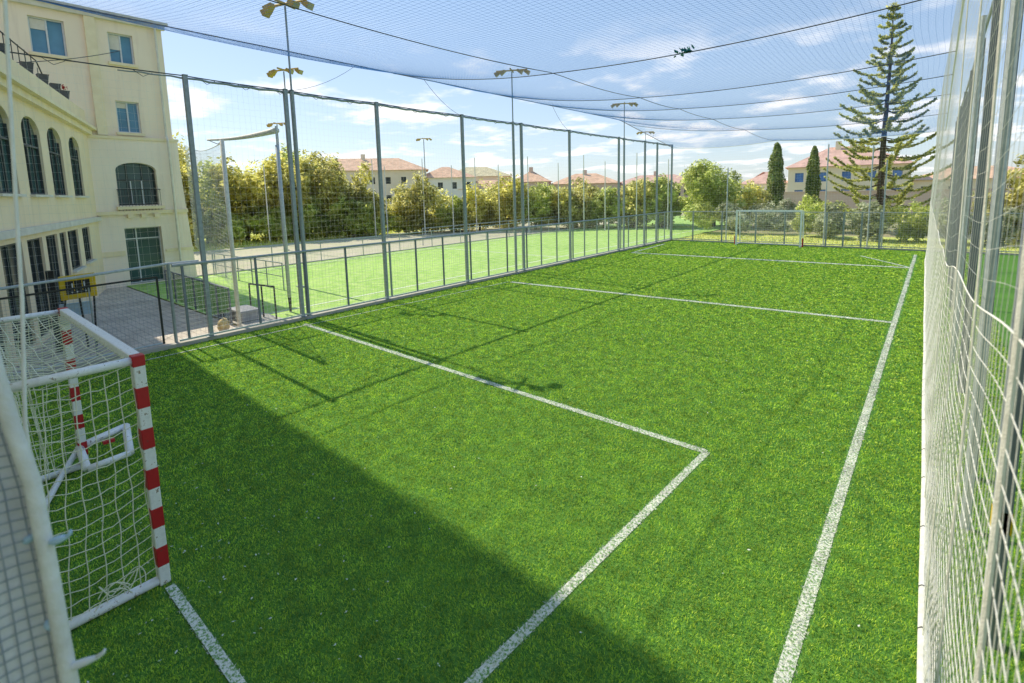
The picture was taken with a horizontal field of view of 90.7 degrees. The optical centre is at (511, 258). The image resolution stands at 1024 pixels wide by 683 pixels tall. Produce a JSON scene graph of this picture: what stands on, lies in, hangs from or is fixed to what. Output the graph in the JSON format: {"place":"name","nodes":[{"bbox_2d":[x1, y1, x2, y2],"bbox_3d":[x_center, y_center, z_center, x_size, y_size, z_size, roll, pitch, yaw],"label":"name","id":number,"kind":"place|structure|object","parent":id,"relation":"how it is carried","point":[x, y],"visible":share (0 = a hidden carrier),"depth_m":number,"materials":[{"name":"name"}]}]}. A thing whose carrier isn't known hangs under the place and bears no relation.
{"place":"outdoors","nodes":[
{"label":"outdoors","id":0,"kind":"place"},
{"bbox_2d":[2,0,30,447],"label":"pole","id":1,"kind":"object","parent":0,"point":[16,217],"visible":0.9,"depth_m":1.60,"materials":[{"name":"white metal"}]},
{"bbox_2d":[194,214,684,274],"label":"running track","id":2,"kind":"structure","parent":0,"point":[309,246],"depth_m":34.69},
{"bbox_2d":[385,170,453,233],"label":"tree","id":3,"kind":"object","parent":2,"relation":"on","point":[416,199],"visible":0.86,"depth_m":43.84,"materials":[{"name":"green plant"}]},
{"bbox_2d":[440,193,463,231],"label":"shrub","id":4,"kind":"object","parent":2,"relation":"on","point":[458,205],"visible":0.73,"depth_m":44.75,"materials":[{"name":"green plant"}]},
{"bbox_2d":[460,179,495,230],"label":"shrub","id":5,"kind":"object","parent":2,"relation":"on","point":[484,201],"visible":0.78,"depth_m":44.74,"materials":[{"name":"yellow plant"}]},
{"bbox_2d":[490,173,530,227],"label":"shrub","id":6,"kind":"object","parent":2,"relation":"on","point":[505,198],"visible":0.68,"depth_m":44.71,"materials":[{"name":"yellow plant"}]},
{"bbox_2d":[517,182,555,229],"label":"shrub","id":7,"kind":"object","parent":2,"relation":"on","point":[538,202],"visible":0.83,"depth_m":44.90,"materials":[{"name":"green plant"}]},
{"bbox_2d":[550,186,589,228],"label":"shrub","id":8,"kind":"object","parent":2,"relation":"on","point":[564,202],"visible":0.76,"depth_m":45.13,"materials":[{"name":"green plant"}]},
{"bbox_2d":[128,216,753,317],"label":"sports field","id":9,"kind":"structure","parent":0,"point":[589,238],"depth_m":23.05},
{"bbox_2d":[164,270,232,324],"bbox_3d":[-9.748,1.093,15.509,5.845,1.022,0.055,5,10,41],"label":"railing","id":10,"kind":"object","parent":9,"relation":"on","point":[175,290],"visible":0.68,"depth_m":15.20,"materials":[{"name":"metal"}]},
{"bbox_2d":[212,312,280,326],"bbox_3d":[-7.423,1.709,14.316,2.570,0.060,1.050,5,10,40],"label":"concrete pad","id":11,"kind":"object","parent":9,"relation":"on","point":[265,319],"visible":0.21,"depth_m":14.06,"materials":[{"name":"grey concrete"}]},
{"bbox_2d":[227,305,258,321],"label":"block","id":12,"kind":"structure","parent":11,"relation":"on","point":[251,313],"depth_m":13.96,"materials":[{"name":"grey concrete"}]},
{"bbox_2d":[212,253,284,289],"bbox_3d":[-10.911,0.455,20.630,6.442,1.022,0.050,5,10,39],"label":"railing","id":13,"kind":"object","parent":9,"relation":"on","point":[266,273],"visible":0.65,"depth_m":20.16,"materials":[{"name":"grey metal"}]},
{"bbox_2d":[207,126,291,327],"bbox_3d":[-8.201,-1.210,15.778,1.594,5.448,5.961,-6,9,-33],"label":"ball stop frame","id":14,"kind":"object","parent":9,"relation":"on","point":[275,130],"visible":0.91,"depth_m":14.40,"materials":[{"name":"grey metal"}]},
{"bbox_2d":[184,144,233,289],"bbox_3d":[-10.589,-1.977,17.414,0.028,4.862,11.315,-7,9,-36],"label":"ball net","id":15,"kind":"object","parent":14,"relation":"hanging from","point":[207,201],"visible":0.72,"depth_m":16.11,"materials":[{"name":"fabric"}]},
{"bbox_2d":[214,217,581,274],"bbox_3d":[3.065,-2.709,42.235,0.050,1.072,51.348,5,10,40],"label":"railing","id":16,"kind":"object","parent":9,"relation":"on","point":[377,236],"visible":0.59,"depth_m":28.87,"materials":[{"name":"grey metal"}]},
{"bbox_2d":[576,185,603,227],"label":"shrub","id":17,"kind":"object","parent":9,"relation":"on","point":[588,224],"visible":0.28,"depth_m":45.71,"materials":[{"name":"green plant"}]},
{"bbox_2d":[584,185,622,227],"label":"shrub","id":18,"kind":"object","parent":9,"relation":"on","point":[612,191],"visible":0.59,"depth_m":44.78,"materials":[{"name":"green plant"}]},
{"bbox_2d":[588,189,621,223],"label":"shrub","id":19,"kind":"object","parent":9,"relation":"on","point":[598,202],"visible":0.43,"depth_m":44.52,"materials":[{"name":"green plant"}]},
{"bbox_2d":[613,179,654,227],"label":"shrub","id":20,"kind":"object","parent":9,"relation":"on","point":[629,206],"visible":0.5,"depth_m":44.31,"materials":[{"name":"green plant"}]},
{"bbox_2d":[641,173,680,227],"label":"shrub","id":21,"kind":"object","parent":9,"relation":"on","point":[662,196],"visible":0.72,"depth_m":43.63,"materials":[{"name":"green plant"}]},
{"bbox_2d":[56,0,1023,182],"label":"sky","id":22,"kind":"structure","parent":0,"point":[192,56],"materials":[{"name":"blue"}]},
{"bbox_2d":[128,215,1014,325],"bbox_3d":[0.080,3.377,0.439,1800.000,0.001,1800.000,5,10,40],"label":"ground","id":23,"kind":"structure","parent":0,"point":[850,233],"depth_m":37.02,"materials":[{"name":"soil"}]},
{"bbox_2d":[0,0,197,288],"bbox_3d":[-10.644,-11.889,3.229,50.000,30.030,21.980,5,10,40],"label":"school building","id":24,"kind":"structure","parent":23,"relation":"on","point":[40,28],"depth_m":20.07,"materials":[{"name":"paint"}]},
{"bbox_2d":[27,15,66,55],"bbox_3d":[-16.847,-8.021,18.321,0.054,1.260,0.980,5,10,40],"label":"window","id":25,"kind":"structure","parent":24,"relation":"in","point":[52,40],"depth_m":18.37,"materials":[{"name":"glass"}]},
{"bbox_2d":[107,32,133,63],"bbox_3d":[-15.463,-8.257,19.963,0.054,1.120,0.800,5,10,40],"label":"window","id":26,"kind":"structure","parent":24,"relation":"in","point":[125,55],"depth_m":20.05,"materials":[{"name":"glass"}]},
{"bbox_2d":[115,101,140,132],"bbox_3d":[-15.417,-5.646,20.283,0.054,1.220,0.770,5,10,40],"label":"window","id":27,"kind":"structure","parent":24,"relation":"in","point":[132,127],"depth_m":20.32,"materials":[{"name":"glass"}]},
{"bbox_2d":[115,163,157,205],"bbox_3d":[-15.368,-3.031,20.640,0.054,1.700,1.360,5,10,40],"label":"window","id":28,"kind":"structure","parent":24,"relation":"in","point":[121,171],"depth_m":20.66,"materials":[{"name":"black glass"}]},
{"bbox_2d":[124,226,164,282],"bbox_3d":[-15.294,-0.162,21.021,0.054,2.290,1.260,5,10,40],"label":"door","id":29,"kind":"structure","parent":24,"relation":"in","point":[147,252],"depth_m":21.04,"materials":[{"name":"glass"}]},
{"bbox_2d":[10,286,236,375],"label":"paved yard","id":30,"kind":"structure","parent":23,"relation":"on","point":[168,328],"depth_m":14.13,"materials":[{"name":"grey concrete"}]},
{"bbox_2d":[0,31,106,372],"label":"school wing","id":31,"kind":"structure","parent":30,"relation":"on","point":[46,172],"depth_m":13.54,"materials":[{"name":"beige paint"}]},
{"bbox_2d":[0,115,12,193],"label":"window","id":32,"kind":"structure","parent":31,"relation":"in","point":[5,154],"depth_m":11.44,"materials":[{"name":"black glass"}]},
{"bbox_2d":[0,243,32,353],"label":"window","id":33,"kind":"structure","parent":31,"relation":"in","point":[11,252],"depth_m":11.12,"materials":[{"name":"black glass"}]},
{"bbox_2d":[21,117,44,194],"bbox_3d":[-12.393,-2.632,12.994,0.054,1.980,1.570,-6,9,-30],"label":"window","id":34,"kind":"structure","parent":31,"relation":"in","point":[34,150],"depth_m":13.18,"materials":[{"name":"black glass"}]},
{"bbox_2d":[27,238,51,336],"bbox_3d":[-11.811,0.708,12.571,1.195,2.400,0.466,5,10,40],"label":"window","id":35,"kind":"structure","parent":31,"relation":"in","point":[36,276],"depth_m":12.80,"materials":[{"name":"black glass"}]},
{"bbox_2d":[46,234,63,304],"bbox_3d":[-12.603,0.555,13.894,1.101,2.400,0.433,5,10,40],"label":"window","id":36,"kind":"structure","parent":31,"relation":"in","point":[51,244],"depth_m":14.19,"materials":[{"name":"black glass"}]},
{"bbox_2d":[47,129,65,194],"bbox_3d":[-13.573,-2.860,14.966,0.054,1.980,1.590,-6,9,-30],"label":"window","id":37,"kind":"structure","parent":31,"relation":"in","point":[58,183],"depth_m":15.18,"materials":[{"name":"black glass"}]},
{"bbox_2d":[67,230,79,269],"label":"window","id":38,"kind":"structure","parent":31,"relation":"in","point":[72,235],"depth_m":16.29,"materials":[{"name":"black glass"}]},
{"bbox_2d":[69,138,82,195],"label":"window","id":39,"kind":"structure","parent":31,"relation":"in","point":[74,162],"depth_m":17.39,"materials":[{"name":"black glass"}]},
{"bbox_2d":[45,270,97,350],"bbox_3d":[-10.119,1.161,11.705,0.442,1.853,0.841,6,10,44],"label":"scoreboard","id":40,"kind":"object","parent":30,"relation":"on","point":[79,282],"visible":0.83,"depth_m":11.54,"materials":[{"name":"yellow plastic"}]},
{"bbox_2d":[193,225,475,251],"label":"grass verge","id":41,"kind":"object","parent":23,"relation":"on","point":[259,244],"depth_m":40.16,"materials":[{"name":"green plant"}]},
{"bbox_2d":[172,132,189,194],"bbox_3d":[-26.475,-4.959,36.429,6.207,8.528,5.639,5,10,40],"label":"tree","id":42,"kind":"object","parent":41,"relation":"on","point":[182,157],"visible":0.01,"depth_m":36.54,"materials":[{"name":"green plant"}]},
{"bbox_2d":[184,190,205,243],"bbox_3d":[-23.942,-2.921,35.995,3.587,4.473,4.048,5,10,40],"label":"tree","id":43,"kind":"object","parent":41,"relation":"on","point":[188,204],"visible":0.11,"depth_m":35.70,"materials":[{"name":"green plant"}]},
{"bbox_2d":[185,156,239,242],"bbox_3d":[-23.900,-4.590,39.355,6.277,6.919,4.207,-2,7,-5],"label":"tree","id":44,"kind":"object","parent":41,"relation":"on","point":[220,199],"visible":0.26,"depth_m":38.59,"materials":[{"name":"green plant"}]},
{"bbox_2d":[202,203,247,244],"bbox_3d":[-21.445,-2.547,37.633,3.659,3.189,3.065,5,10,40],"label":"tree","id":45,"kind":"object","parent":41,"relation":"on","point":[238,223],"visible":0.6,"depth_m":36.88,"materials":[{"name":"green plant"}]},
{"bbox_2d":[210,152,274,241],"bbox_3d":[-21.373,-4.832,39.920,5.445,7.136,4.828,5,10,40],"label":"tree","id":46,"kind":"object","parent":41,"relation":"on","point":[247,194],"visible":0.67,"depth_m":38.67,"materials":[{"name":"green plant"}]},
{"bbox_2d":[234,201,285,241],"bbox_3d":[-19.655,-2.901,39.660,3.820,3.500,3.524,-4,8,-22],"label":"shrub","id":47,"kind":"object","parent":41,"relation":"on","point":[258,215],"visible":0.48,"depth_m":39.27,"materials":[{"name":"green plant"}]},
{"bbox_2d":[250,209,292,240],"bbox_3d":[-18.705,-2.609,39.709,3.215,2.648,3.634,0,7,9],"label":"tree","id":48,"kind":"object","parent":41,"relation":"on","point":[277,225],"visible":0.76,"depth_m":38.87,"materials":[{"name":"green plant"}]},
{"bbox_2d":[252,151,294,213],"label":"tree","id":49,"kind":"object","parent":41,"relation":"on","point":[269,170],"visible":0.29,"depth_m":40.63,"materials":[{"name":"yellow plant"}]},
{"bbox_2d":[263,155,316,235],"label":"tree","id":50,"kind":"object","parent":41,"relation":"on","point":[305,175],"visible":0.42,"depth_m":40.78,"materials":[{"name":"green plant"}]},
{"bbox_2d":[292,203,330,238],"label":"tree","id":51,"kind":"object","parent":41,"relation":"on","point":[310,222],"visible":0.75,"depth_m":40.31,"materials":[{"name":"green plant"}]},
{"bbox_2d":[300,150,349,233],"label":"tree","id":52,"kind":"object","parent":41,"relation":"on","point":[333,174],"visible":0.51,"depth_m":42.69,"materials":[{"name":"green plant"}]},
{"bbox_2d":[328,196,375,236],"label":"shrub","id":53,"kind":"object","parent":41,"relation":"on","point":[356,223],"visible":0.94,"depth_m":41.78,"materials":[{"name":"green plant"}]},
{"bbox_2d":[332,161,389,234],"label":"tree","id":54,"kind":"object","parent":41,"relation":"on","point":[351,192],"visible":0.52,"depth_m":43.15,"materials":[{"name":"green plant"}]},
{"bbox_2d":[361,207,393,235],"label":"shrub","id":55,"kind":"object","parent":41,"relation":"on","point":[371,224],"visible":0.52,"depth_m":43.24,"materials":[{"name":"green plant"}]},
{"bbox_2d":[131,223,616,283],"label":"kerb","id":56,"kind":"structure","parent":23,"relation":"on","point":[359,255],"depth_m":28.63,"materials":[{"name":"concrete"}]},
{"bbox_2d":[328,154,427,212],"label":"apartment building","id":57,"kind":"structure","parent":23,"relation":"on","point":[391,180],"depth_m":91.79,"materials":[{"name":"paint"}]},
{"bbox_2d":[419,167,474,207],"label":"apartment building","id":58,"kind":"structure","parent":23,"relation":"on","point":[446,174],"depth_m":94.00,"materials":[{"name":"paint"}]},
{"bbox_2d":[459,167,512,180],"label":"house","id":59,"kind":"structure","parent":23,"relation":"on","point":[478,172],"depth_m":110.37,"materials":[{"name":"beige paint"}]},
{"bbox_2d":[13,240,1023,682],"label":"artificial turf","id":60,"kind":"structure","parent":23,"relation":"on","point":[681,640],"depth_m":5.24,"materials":[{"name":"green plastic"}]},
{"bbox_2d":[0,350,105,682],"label":"net pole","id":61,"kind":"object","parent":60,"relation":"on","point":[57,626],"visible":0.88,"depth_m":1.19,"materials":[{"name":"white metal"}]},
{"bbox_2d":[0,423,59,682],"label":"net","id":62,"kind":"object","parent":61,"relation":"hanging from","point":[27,654],"visible":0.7,"depth_m":1.19,"materials":[{"name":"white fabric"}]},
{"bbox_2d":[0,307,170,630],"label":"handball goal","id":63,"kind":"object","parent":60,"relation":"on","point":[133,359],"visible":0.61,"depth_m":4.33,"materials":[{"name":"white paint"}]},
{"bbox_2d":[46,423,133,507],"bbox_3d":[-5.258,2.520,6.287,0.585,0.330,1.408,1,8,15],"label":"bracket","id":64,"kind":"object","parent":60,"relation":"on","point":[87,466],"visible":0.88,"depth_m":6.34,"materials":[{"name":"white metal"}]},
{"bbox_2d":[165,583,246,682],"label":"pitch line","id":65,"kind":"object","parent":60,"relation":"on","point":[214,650],"visible":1,"depth_m":3.91,"materials":[{"name":"white paint"}]},
{"bbox_2d":[259,0,314,318],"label":"floodlight mast","id":66,"kind":"object","parent":60,"relation":"on","point":[295,140],"visible":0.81,"depth_m":13.47,"materials":[{"name":"grey metal"}]},
{"bbox_2d":[76,332,908,682],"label":"turf litter","id":67,"kind":"object","parent":60,"relation":"on","point":[342,508],"visible":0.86,"depth_m":4.84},
{"bbox_2d":[305,324,707,451],"bbox_3d":[-1.528,2.123,10.013,10.723,0.001,0.110,5,10,41],"label":"pitch line","id":68,"kind":"object","parent":60,"relation":"on","point":[571,409],"visible":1,"depth_m":8.13,"materials":[{"name":"white paint"}]},
{"bbox_2d":[494,68,529,273],"bbox_3d":[0.084,-3.427,20.613,1.462,8.210,0.630,0,8,11],"label":"floodlight mast","id":69,"kind":"object","parent":60,"relation":"on","point":[514,181],"visible":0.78,"depth_m":20.52,"materials":[{"name":"grey metal"}]},
{"bbox_2d":[8,239,1018,382],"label":"kerb","id":70,"kind":"structure","parent":60,"relation":"on","point":[219,335],"depth_m":15.21,"materials":[{"name":"concrete"}]},
{"bbox_2d":[0,260,198,342],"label":"railing","id":71,"kind":"object","parent":70,"relation":"on","point":[168,264],"visible":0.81,"depth_m":11.24,"materials":[{"name":"black metal"}]},
{"bbox_2d":[171,74,672,340],"bbox_3d":[0.266,-2.499,20.927,0.200,6.120,31.800,5,10,40],"label":"perimeter fence","id":72,"kind":"object","parent":70,"relation":"on","point":[204,262],"visible":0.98,"depth_m":15.68,"materials":[{"name":"metal"}]},
{"bbox_2d":[0,276,164,375],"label":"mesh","id":73,"kind":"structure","parent":72,"relation":"attached to","point":[91,308],"depth_m":10.57,"materials":[{"name":"black metal"}]},
{"bbox_2d":[0,50,670,368],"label":"side net","id":74,"kind":"object","parent":72,"relation":"hanging from","point":[259,89],"visible":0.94,"depth_m":13.57,"materials":[{"name":"fabric"}]},
{"bbox_2d":[37,0,964,147],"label":"roof net","id":75,"kind":"object","parent":72,"relation":"hanging from","point":[311,57],"visible":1,"depth_m":11.56,"materials":[{"name":"grey fabric"}]},
{"bbox_2d":[672,132,938,246],"bbox_3d":[15.599,-3.822,28.669,13.301,5.789,0.003,5,10,40],"label":"end net","id":76,"kind":"object","parent":75,"relation":"hanging from","point":[809,190],"visible":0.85,"depth_m":27.84,"materials":[{"name":"fabric"}]},
{"bbox_2d":[916,0,1023,682],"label":"touchline net","id":77,"kind":"object","parent":75,"relation":"hanging from","point":[927,564],"visible":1,"depth_m":2.55,"materials":[{"name":"fabric"}]},
{"bbox_2d":[672,211,1022,252],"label":"end fence","id":78,"kind":"object","parent":70,"relation":"on","point":[784,229],"visible":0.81,"depth_m":27.65,"materials":[{"name":"metal"}]},
{"bbox_2d":[464,452,708,682],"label":"pitch line","id":79,"kind":"object","parent":60,"relation":"on","point":[481,677],"visible":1,"depth_m":4.34,"materials":[{"name":"white paint"}]},
{"bbox_2d":[611,102,637,250],"bbox_3d":[6.170,-4.420,27.840,1.462,8.030,0.630,0,8,11],"label":"floodlight mast","id":80,"kind":"object","parent":60,"relation":"on","point":[624,103],"visible":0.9,"depth_m":27.76,"materials":[{"name":"grey metal"}]},
{"bbox_2d":[510,281,893,322],"bbox_3d":[4.638,1.222,15.756,11.631,0.030,0.226,4,9,36],"label":"pitch line","id":81,"kind":"object","parent":60,"relation":"on","point":[704,302],"visible":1,"depth_m":14.84,"materials":[{"name":"white paint"}]},
{"bbox_2d":[734,210,803,246],"bbox_3d":[14.807,-1.776,29.106,3.630,2.058,0.870,5,10,40],"label":"handball goal","id":82,"kind":"object","parent":60,"relation":"on","point":[777,211],"visible":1,"depth_m":29.04,"materials":[{"name":"white metal"}]},
{"bbox_2d":[772,255,915,682],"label":"pitch line","id":83,"kind":"object","parent":60,"relation":"on","point":[791,657],"visible":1,"depth_m":4.52,"materials":[{"name":"white paint"}]},
{"bbox_2d":[944,0,1023,649],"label":"boundary fence","id":84,"kind":"object","parent":60,"relation":"on","point":[991,63],"visible":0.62,"depth_m":4.78,"materials":[{"name":"metal"}]},
{"bbox_2d":[515,167,551,192],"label":"house","id":85,"kind":"structure","parent":23,"relation":"on","point":[533,176],"depth_m":99.89,"materials":[{"name":"ceramic"}]},
{"bbox_2d":[550,170,621,193],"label":"house","id":86,"kind":"structure","parent":23,"relation":"on","point":[597,180],"depth_m":100.05,"materials":[{"name":"ceramic"}]},
{"bbox_2d":[192,226,1019,252],"bbox_3d":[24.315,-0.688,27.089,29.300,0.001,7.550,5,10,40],"label":"grass verge","id":87,"kind":"object","parent":23,"relation":"on","point":[836,240],"depth_m":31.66,"materials":[{"name":"green plant"}]},
{"bbox_2d":[681,201,727,229],"bbox_3d":[14.719,-3.291,38.089,3.470,2.241,3.754,5,10,40],"label":"bush","id":88,"kind":"object","parent":87,"relation":"on","point":[707,220],"visible":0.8,"depth_m":37.73,"materials":[{"name":"green plant"}]},
{"bbox_2d":[715,201,754,233],"bbox_3d":[16.366,-2.959,36.696,2.448,2.563,3.083,-1,7,-1],"label":"bush","id":89,"kind":"object","parent":87,"relation":"on","point":[730,217],"visible":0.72,"depth_m":36.49,"materials":[{"name":"green plant"}]},
{"bbox_2d":[751,205,792,231],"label":"bush","id":90,"kind":"object","parent":87,"relation":"on","point":[777,225],"visible":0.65,"depth_m":35.66,"materials":[{"name":"green plant"}]},
{"bbox_2d":[789,193,819,233],"bbox_3d":[19.978,-2.951,33.977,2.408,2.809,3.057,5,10,40],"label":"bush","id":91,"kind":"object","parent":87,"relation":"on","point":[808,198],"visible":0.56,"depth_m":33.81,"materials":[{"name":"green plant"}]},
{"bbox_2d":[811,201,848,236],"bbox_3d":[20.166,-2.439,32.145,2.127,2.417,2.491,-1,7,6],"label":"bush","id":92,"kind":"object","parent":87,"relation":"on","point":[832,207],"visible":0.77,"depth_m":31.51,"materials":[{"name":"green plant"}]},
{"bbox_2d":[845,197,892,241],"bbox_3d":[21.415,-2.334,30.397,2.402,2.760,3.019,5,10,40],"label":"bush","id":93,"kind":"object","parent":87,"relation":"on","point":[865,208],"visible":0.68,"depth_m":29.91,"materials":[{"name":"green plant"}]},
{"bbox_2d":[874,199,935,242],"bbox_3d":[22.730,-2.155,29.285,2.930,2.634,2.594,5,10,40],"label":"bush","id":94,"kind":"object","parent":87,"relation":"on","point":[914,224],"visible":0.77,"depth_m":28.88,"materials":[{"name":"green plant"}]},
{"bbox_2d":[968,206,1023,246],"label":"bush","id":95,"kind":"object","parent":87,"relation":"on","point":[1010,229],"visible":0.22,"depth_m":26.30,"materials":[{"name":"green plant"}]},
{"bbox_2d":[971,153,1023,243],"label":"tree","id":96,"kind":"object","parent":87,"relation":"on","point":[1020,199],"visible":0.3,"depth_m":27.27,"materials":[{"name":"green plant"}]},
{"bbox_2d":[620,171,692,200],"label":"house","id":97,"kind":"structure","parent":23,"relation":"on","point":[678,179],"depth_m":98.11,"materials":[{"name":"pink ceramic"}]},
{"bbox_2d":[676,158,758,226],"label":"tree","id":98,"kind":"object","parent":23,"relation":"on","point":[705,186],"visible":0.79,"depth_m":42.69,"materials":[{"name":"green plant"}]},
{"bbox_2d":[730,179,771,222],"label":"tree","id":99,"kind":"object","parent":23,"relation":"on","point":[764,195],"visible":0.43,"depth_m":42.93,"materials":[{"name":"green plant"}]},
{"bbox_2d":[741,172,787,200],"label":"house","id":100,"kind":"structure","parent":23,"relation":"on","point":[762,176],"depth_m":74.31,"materials":[{"name":"pink ceramic"}]},
{"bbox_2d":[748,198,798,220],"bbox_3d":[20.890,-3.569,39.925,3.685,2.469,3.744,-2,7,-2],"label":"bush","id":101,"kind":"object","parent":23,"relation":"on","point":[786,205],"visible":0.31,"depth_m":38.94,"materials":[{"name":"green plant"}]},
{"bbox_2d":[764,142,785,207],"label":"cypress","id":102,"kind":"object","parent":23,"relation":"on","point":[777,179],"visible":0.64,"depth_m":43.48,"materials":[{"name":"green plant"}]},
{"bbox_2d":[803,145,821,209],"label":"cypress","id":103,"kind":"object","parent":23,"relation":"on","point":[814,186],"visible":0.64,"depth_m":42.21,"materials":[{"name":"green plant"}]},
{"bbox_2d":[785,140,913,191],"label":"villa","id":104,"kind":"object","parent":23,"relation":"on","point":[797,184],"visible":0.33,"depth_m":63.31,"materials":[{"name":"beige paint"}]},
{"bbox_2d":[813,2,953,220],"bbox_3d":[25.699,-9.482,34.822,7.522,15.457,7.743,-4,8,-23],"label":"conifer","id":105,"kind":"object","parent":23,"relation":"on","point":[882,156],"visible":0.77,"depth_m":34.30,"materials":[{"name":"green plant"}]},
{"bbox_2d":[763,188,1014,214],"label":"garden wall","id":106,"kind":"structure","parent":23,"relation":"on","point":[830,198],"depth_m":54.14,"materials":[{"name":"beige paint"}]},
{"bbox_2d":[910,165,1022,189],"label":"house","id":107,"kind":"structure","parent":23,"relation":"on","point":[923,181],"depth_m":58.94,"materials":[{"name":"paint"}]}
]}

